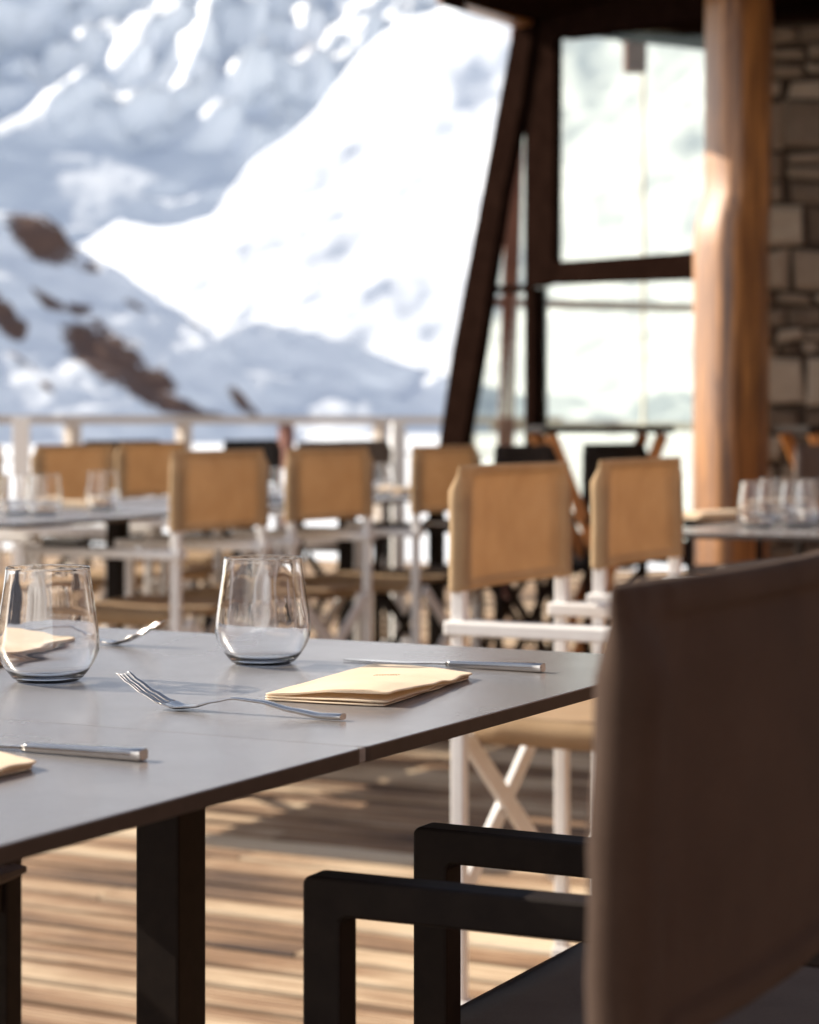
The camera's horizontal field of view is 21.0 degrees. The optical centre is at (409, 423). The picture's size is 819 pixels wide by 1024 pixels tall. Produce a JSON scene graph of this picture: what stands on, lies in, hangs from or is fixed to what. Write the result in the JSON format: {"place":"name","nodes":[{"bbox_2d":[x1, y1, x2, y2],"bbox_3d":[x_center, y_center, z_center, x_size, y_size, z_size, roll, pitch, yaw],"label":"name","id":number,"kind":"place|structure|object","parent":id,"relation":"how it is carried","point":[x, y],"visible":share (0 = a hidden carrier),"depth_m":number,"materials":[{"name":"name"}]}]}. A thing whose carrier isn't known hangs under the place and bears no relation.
{"place":"outdoors","nodes":[
{"label":"outdoors","id":0,"kind":"place"},
{"bbox_2d":[0,211,320,444],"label":"hill","id":1,"kind":"structure","parent":0,"point":[83,332],"depth_m":179.85,"materials":[{"name":"white snow"}]},
{"bbox_2d":[0,0,442,246],"bbox_3d":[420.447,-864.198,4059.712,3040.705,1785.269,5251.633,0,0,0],"label":"mountain","id":2,"kind":"structure","parent":0,"point":[161,113],"depth_m":2092.03,"materials":[{"name":"white snow"}]},
{"bbox_2d":[2,549,685,1023],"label":"deck","id":3,"kind":"structure","parent":0,"point":[268,853],"depth_m":4.76,"materials":[{"name":"brown wood"}]},
{"bbox_2d":[0,860,26,1023],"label":"armchair","id":4,"kind":"object","parent":3,"relation":"on","point":[11,942],"visible":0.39,"depth_m":2.54,"materials":[{"name":"brown metal"}]},
{"bbox_2d":[12,417,29,565],"bbox_3d":[-1.568,0.482,8.900,0.168,1.020,0.168,0,0,-10],"label":"white post","id":5,"kind":"object","parent":3,"relation":"on","point":[20,445],"visible":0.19,"depth_m":8.86,"materials":[{"name":"metal"}]},
{"bbox_2d":[0,446,105,605],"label":"director chair","id":6,"kind":"object","parent":3,"relation":"on","point":[30,536],"visible":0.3,"depth_m":6.88,"materials":[{"name":"white painted metal"},{"name":"tan brown leather"}]},
{"bbox_2d":[0,511,161,528],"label":"dining table","id":7,"kind":"object","parent":3,"relation":"on","point":[29,520],"visible":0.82,"depth_m":5.63,"materials":[{"name":"grey laminate"}]},
{"bbox_2d":[0,474,31,514],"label":"tumbler","id":8,"kind":"object","parent":7,"relation":"on","point":[13,489],"visible":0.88,"depth_m":5.82,"materials":[{"name":"clear glass"}]},
{"bbox_2d":[25,474,62,515],"bbox_3d":[-0.964,0.188,5.816,0.097,0.107,0.097,0,0,0],"label":"tumbler","id":9,"kind":"object","parent":7,"relation":"on","point":[43,495],"visible":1,"depth_m":5.78,"materials":[{"name":"clear glass"}]},
{"bbox_2d":[31,440,161,630],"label":"director chair","id":10,"kind":"object","parent":3,"relation":"on","point":[69,541],"visible":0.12,"depth_m":9.39,"materials":[{"name":"brown metal"}]},
{"bbox_2d":[31,444,222,631],"bbox_3d":[-0.930,0.531,7.350,0.506,0.922,0.470,0,0,27],"label":"director chair","id":11,"kind":"object","parent":3,"relation":"on","point":[72,466],"visible":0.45,"depth_m":7.43,"materials":[{"name":"white painted metal"},{"name":"tan brown leather"}]},
{"bbox_2d":[0,503,283,628],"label":"dining table","id":12,"kind":"object","parent":3,"relation":"on","point":[115,577],"visible":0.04,"depth_m":6.38,"materials":[{"name":"grey laminate"}]},
{"bbox_2d":[62,500,89,507],"bbox_3d":[-0.981,0.232,6.410,0.201,0.017,0.114,0,0,28],"label":"napkin","id":13,"kind":"object","parent":12,"relation":"on","point":[76,503],"visible":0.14,"depth_m":6.35,"materials":[{"name":"beige paper"}]},
{"bbox_2d":[86,471,119,509],"bbox_3d":[-0.862,0.188,6.200,0.097,0.107,0.097,0,0,0],"label":"tumbler","id":14,"kind":"object","parent":12,"relation":"on","point":[102,491],"visible":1,"depth_m":6.16,"materials":[{"name":"clear glass"}]},
{"bbox_2d":[22,449,271,632],"bbox_3d":[-0.705,0.531,5.990,0.506,0.922,0.470,0,0,28],"label":"director chair","id":15,"kind":"object","parent":3,"relation":"on","point":[217,489],"visible":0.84,"depth_m":5.84,"materials":[{"name":"brown fabric"}]},
{"bbox_2d":[115,442,283,630],"bbox_3d":[-0.789,0.531,8.371,0.506,0.922,0.470,0,0,28],"label":"director chair","id":16,"kind":"object","parent":3,"relation":"on","point":[142,469],"visible":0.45,"depth_m":8.44,"materials":[{"name":"white painted metal"},{"name":"tan brown leather"}]},
{"bbox_2d":[135,439,281,632],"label":"director chair","id":17,"kind":"object","parent":3,"relation":"on","point":[272,449],"visible":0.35,"depth_m":9.87,"materials":[{"name":"brown metal"}]},
{"bbox_2d":[119,496,400,555],"bbox_3d":[-0.531,0.614,7.005,0.820,0.744,0.620,0,0,28],"label":"dining table","id":18,"kind":"object","parent":3,"relation":"on","point":[164,499],"visible":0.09,"depth_m":6.98,"materials":[{"name":"grey laminate"}]},
{"bbox_2d":[269,467,284,502],"bbox_3d":[-0.408,0.188,6.759,0.097,0.107,0.097,0,0,0],"label":"tumbler","id":19,"kind":"object","parent":18,"relation":"on","point":[276,483],"visible":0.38,"depth_m":6.72,"materials":[{"name":"clear glass"}]},
{"bbox_2d":[150,447,375,641],"bbox_3d":[-0.430,0.531,6.579,0.506,0.922,0.470,0,0,30],"label":"director chair","id":20,"kind":"object","parent":3,"relation":"on","point":[328,483],"visible":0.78,"depth_m":6.49,"materials":[{"name":"brown fabric"}]},
{"bbox_2d":[203,441,354,632],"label":"director chair","id":21,"kind":"object","parent":3,"relation":"on","point":[308,546],"visible":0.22,"depth_m":8.89,"materials":[{"name":"white wood"}]},
{"bbox_2d":[0,415,562,587],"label":"terrace railing","id":22,"kind":"object","parent":3,"relation":"on","point":[72,430],"visible":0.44,"depth_m":13.02,"materials":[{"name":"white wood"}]},
{"bbox_2d":[0,627,600,1023],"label":"dining table","id":23,"kind":"object","parent":3,"relation":"on","point":[191,668],"visible":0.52,"depth_m":2.11,"materials":[{"name":"grey laminate"}]},
{"bbox_2d":[0,564,99,683],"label":"tumbler","id":24,"kind":"object","parent":23,"relation":"on","point":[49,631],"visible":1,"depth_m":2.04,"materials":[{"name":"clear glass"}]},
{"bbox_2d":[100,620,164,644],"bbox_3d":[-0.367,0.227,2.430,0.215,0.029,0.024,0,0,25],"label":"fork","id":25,"kind":"object","parent":23,"relation":"on","point":[131,637],"visible":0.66,"depth_m":2.39,"materials":[{"name":"metal"}]},
{"bbox_2d":[0,719,364,865],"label":"dining table","id":26,"kind":"object","parent":23,"relation":"attached to","point":[50,802],"visible":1,"depth_m":1.51,"materials":[{"name":"grey laminate"}]},
{"bbox_2d":[0,751,35,775],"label":"napkin","id":27,"kind":"object","parent":26,"relation":"on","point":[10,763],"visible":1,"depth_m":1.53,"materials":[{"name":"beige fabric"}]},
{"bbox_2d":[0,742,147,760],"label":"table knife","id":28,"kind":"object","parent":26,"relation":"on","point":[123,753],"visible":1,"depth_m":1.60,"materials":[{"name":"metal"}]},
{"bbox_2d":[116,671,345,719],"bbox_3d":[-0.150,0.227,1.842,0.215,0.029,0.024,0,0,27],"label":"fork","id":29,"kind":"object","parent":23,"relation":"on","point":[166,701],"visible":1,"depth_m":1.85,"materials":[{"name":"metal"}]},
{"bbox_2d":[215,555,310,665],"bbox_3d":[-0.148,0.188,2.224,0.097,0.107,0.097,0,0,0],"label":"tumbler","id":30,"kind":"object","parent":23,"relation":"on","point":[262,616],"visible":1,"depth_m":2.19,"materials":[{"name":"clear glass"}]},
{"bbox_2d":[265,663,471,705],"bbox_3d":[-0.027,0.234,2.026,0.123,0.014,0.268,0,0,21],"label":"napkin","id":31,"kind":"object","parent":23,"relation":"on","point":[378,684],"visible":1,"depth_m":1.95,"materials":[{"name":"beige fabric"}]},
{"bbox_2d":[343,659,545,672],"bbox_3d":[0.033,0.237,2.197,0.224,0.009,0.016,0,0,29],"label":"table knife","id":32,"kind":"object","parent":23,"relation":"on","point":[522,666],"visible":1,"depth_m":2.17,"materials":[{"name":"metal"}]},
{"bbox_2d":[253,440,393,642],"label":"director chair","id":33,"kind":"object","parent":3,"relation":"on","point":[380,451],"visible":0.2,"depth_m":9.56,"materials":[{"name":"brown metal"}]},
{"bbox_2d":[338,493,409,640],"bbox_3d":[-0.215,0.614,7.607,0.820,0.744,0.620,0,0,28],"label":"dining table","id":34,"kind":"object","parent":3,"relation":"on","point":[345,555],"visible":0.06,"depth_m":7.58,"materials":[{"name":"grey metal"}]},
{"bbox_2d":[373,464,394,495],"bbox_3d":[-0.096,0.188,7.428,0.097,0.107,0.097,0,0,0],"label":"tumbler","id":35,"kind":"object","parent":34,"relation":"on","point":[383,480],"visible":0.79,"depth_m":7.39,"materials":[{"name":"clear glass"}]},
{"bbox_2d":[392,487,409,493],"bbox_3d":[-0.037,0.232,7.655,0.114,0.017,0.201,0,0,28],"label":"napkin","id":36,"kind":"object","parent":34,"relation":"on","point":[401,490],"visible":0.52,"depth_m":7.59,"materials":[{"name":"beige fabric"}]},
{"bbox_2d":[280,445,480,646],"bbox_3d":[-0.083,0.531,7.154,0.506,0.922,0.470,0,0,28],"label":"director chair","id":37,"kind":"object","parent":3,"relation":"on","point":[433,472],"visible":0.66,"depth_m":6.96,"materials":[{"name":"white paint"}]},
{"bbox_2d":[382,422,410,643],"bbox_3d":[-0.051,0.492,9.900,0.144,1.000,0.144,0,0,-10],"label":"white post","id":38,"kind":"object","parent":3,"relation":"on","point":[398,510],"visible":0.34,"depth_m":9.87,"materials":[{"name":"paint"}]},
{"bbox_2d":[395,486,444,644],"bbox_3d":[0.101,0.614,8.209,0.820,0.744,0.620,0,0,28],"label":"dining table","id":39,"kind":"object","parent":3,"relation":"on","point":[442,552],"visible":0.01,"depth_m":8.20,"materials":[{"name":"grey metal"}]},
{"bbox_2d":[372,445,557,650],"bbox_3d":[0.183,0.531,7.346,0.506,0.922,0.470,0,0,28],"label":"director chair","id":40,"kind":"object","parent":3,"relation":"on","point":[509,454],"visible":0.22,"depth_m":7.25,"materials":[{"name":"brown metal"}]},
{"bbox_2d":[444,462,608,1004],"bbox_3d":[0.383,0.531,3.760,0.506,0.922,0.470,0,0,28],"label":"director chair","id":41,"kind":"object","parent":3,"relation":"on","point":[510,523],"visible":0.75,"depth_m":3.81,"materials":[{"name":"brown fabric"}]},
{"bbox_2d":[303,550,818,1023],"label":"armchair","id":42,"kind":"object","parent":3,"relation":"on","point":[698,903],"visible":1,"depth_m":1.10,"materials":[{"name":"brown metal"}]},
{"bbox_2d":[480,443,647,652],"bbox_3d":[0.549,0.531,7.996,0.506,0.922,0.470,0,0,34],"label":"director chair","id":43,"kind":"object","parent":3,"relation":"on","point":[593,455],"visible":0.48,"depth_m":7.80,"materials":[{"name":"brown metal"}]},
{"bbox_2d":[526,426,673,652],"bbox_3d":[0.675,0.498,7.900,0.460,0.982,0.500,0,0,-4],"label":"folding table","id":44,"kind":"object","parent":3,"relation":"on","point":[655,451],"visible":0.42,"depth_m":7.67,"materials":[{"name":"brown wood"}]},
{"bbox_2d":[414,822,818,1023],"bbox_3d":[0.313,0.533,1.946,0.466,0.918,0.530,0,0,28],"label":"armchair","id":45,"kind":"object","parent":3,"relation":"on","point":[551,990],"visible":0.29,"depth_m":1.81,"materials":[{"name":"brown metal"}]},
{"bbox_2d":[587,457,683,653],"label":"director chair","id":46,"kind":"object","parent":3,"relation":"on","point":[637,514],"visible":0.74,"depth_m":4.46,"materials":[{"name":"brown fabric"}]},
{"bbox_2d":[683,445,818,573],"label":"director chair","id":47,"kind":"object","parent":3,"relation":"on","point":[806,461],"visible":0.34,"depth_m":7.48,"materials":[{"name":"brown metal"}]},
{"bbox_2d":[683,521,818,541],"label":"dining table","id":48,"kind":"object","parent":3,"relation":"on","point":[778,531],"visible":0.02,"depth_m":4.91,"materials":[{"name":"grey laminate"}]},
{"bbox_2d":[683,510,737,518],"bbox_3d":[0.778,0.232,5.639,0.201,0.017,0.114,0,0,-32],"label":"napkin","id":49,"kind":"object","parent":48,"relation":"on","point":[717,514],"visible":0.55,"depth_m":5.58,"materials":[{"name":"beige fabric"}]},
{"bbox_2d":[737,481,778,527],"bbox_3d":[0.812,0.188,5.138,0.097,0.107,0.097,0,0,0],"label":"tumbler","id":50,"kind":"object","parent":48,"relation":"on","point":[757,507],"visible":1,"depth_m":5.10,"materials":[{"name":"clear glass"}]},
{"bbox_2d":[760,478,792,521],"bbox_3d":[0.905,0.188,5.436,0.097,0.107,0.097,0,0,0],"label":"tumbler","id":51,"kind":"object","parent":48,"relation":"on","point":[778,483],"visible":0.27,"depth_m":5.40,"materials":[{"name":"clear glass"}]},
{"bbox_2d":[779,481,818,526],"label":"tumbler","id":52,"kind":"object","parent":48,"relation":"on","point":[799,504],"visible":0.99,"depth_m":5.14,"materials":[{"name":"clear glass"}]},
{"bbox_2d":[798,479,818,524],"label":"tumbler","id":53,"kind":"object","parent":48,"relation":"on","point":[817,483],"visible":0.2,"depth_m":5.29,"materials":[{"name":"clear glass"}]},
{"bbox_2d":[769,21,818,559],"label":"stone wall","id":54,"kind":"structure","parent":3,"relation":"on","point":[794,309],"depth_m":9.14,"materials":[{"name":"stone"}]},
{"bbox_2d":[775,426,818,467],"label":"folding table","id":55,"kind":"object","parent":3,"relation":"on","point":[788,440],"visible":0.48,"depth_m":8.09,"materials":[{"name":"wood"}]},
{"bbox_2d":[0,433,692,570],"bbox_3d":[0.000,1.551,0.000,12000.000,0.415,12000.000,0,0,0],"label":"snow ground","id":56,"kind":"structure","parent":0,"point":[680,445],"depth_m":120.67,"materials":[{"name":"white snow"}]},
{"bbox_2d":[76,6,704,398],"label":"sunny mountain","id":57,"kind":"structure","parent":0,"point":[348,210],"depth_m":804.59,"materials":[{"name":"white snow"}]},
{"bbox_2d":[215,320,692,434],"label":"valley slope","id":58,"kind":"structure","parent":0,"point":[289,371],"depth_m":350.19,"materials":[{"name":"white snow"}]},
{"bbox_2d":[437,0,818,598],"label":"glazed building","id":59,"kind":"structure","parent":0,"point":[724,265],"depth_m":8.97,"materials":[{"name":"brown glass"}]},
{"bbox_2d":[495,0,704,565],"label":"window frame","id":60,"kind":"structure","parent":59,"relation":"in","point":[544,267],"depth_m":9.39,"materials":[{"name":"brown metal"}]},
{"bbox_2d":[620,40,646,73],"bbox_3d":[1.084,-1.877,10.600,0.130,0.375,0.130,0,0,0],"label":"lantern","id":61,"kind":"object","parent":59,"relation":"hanging from","point":[634,57],"visible":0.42,"depth_m":10.55,"materials":[{"name":"black wood"}]}
]}

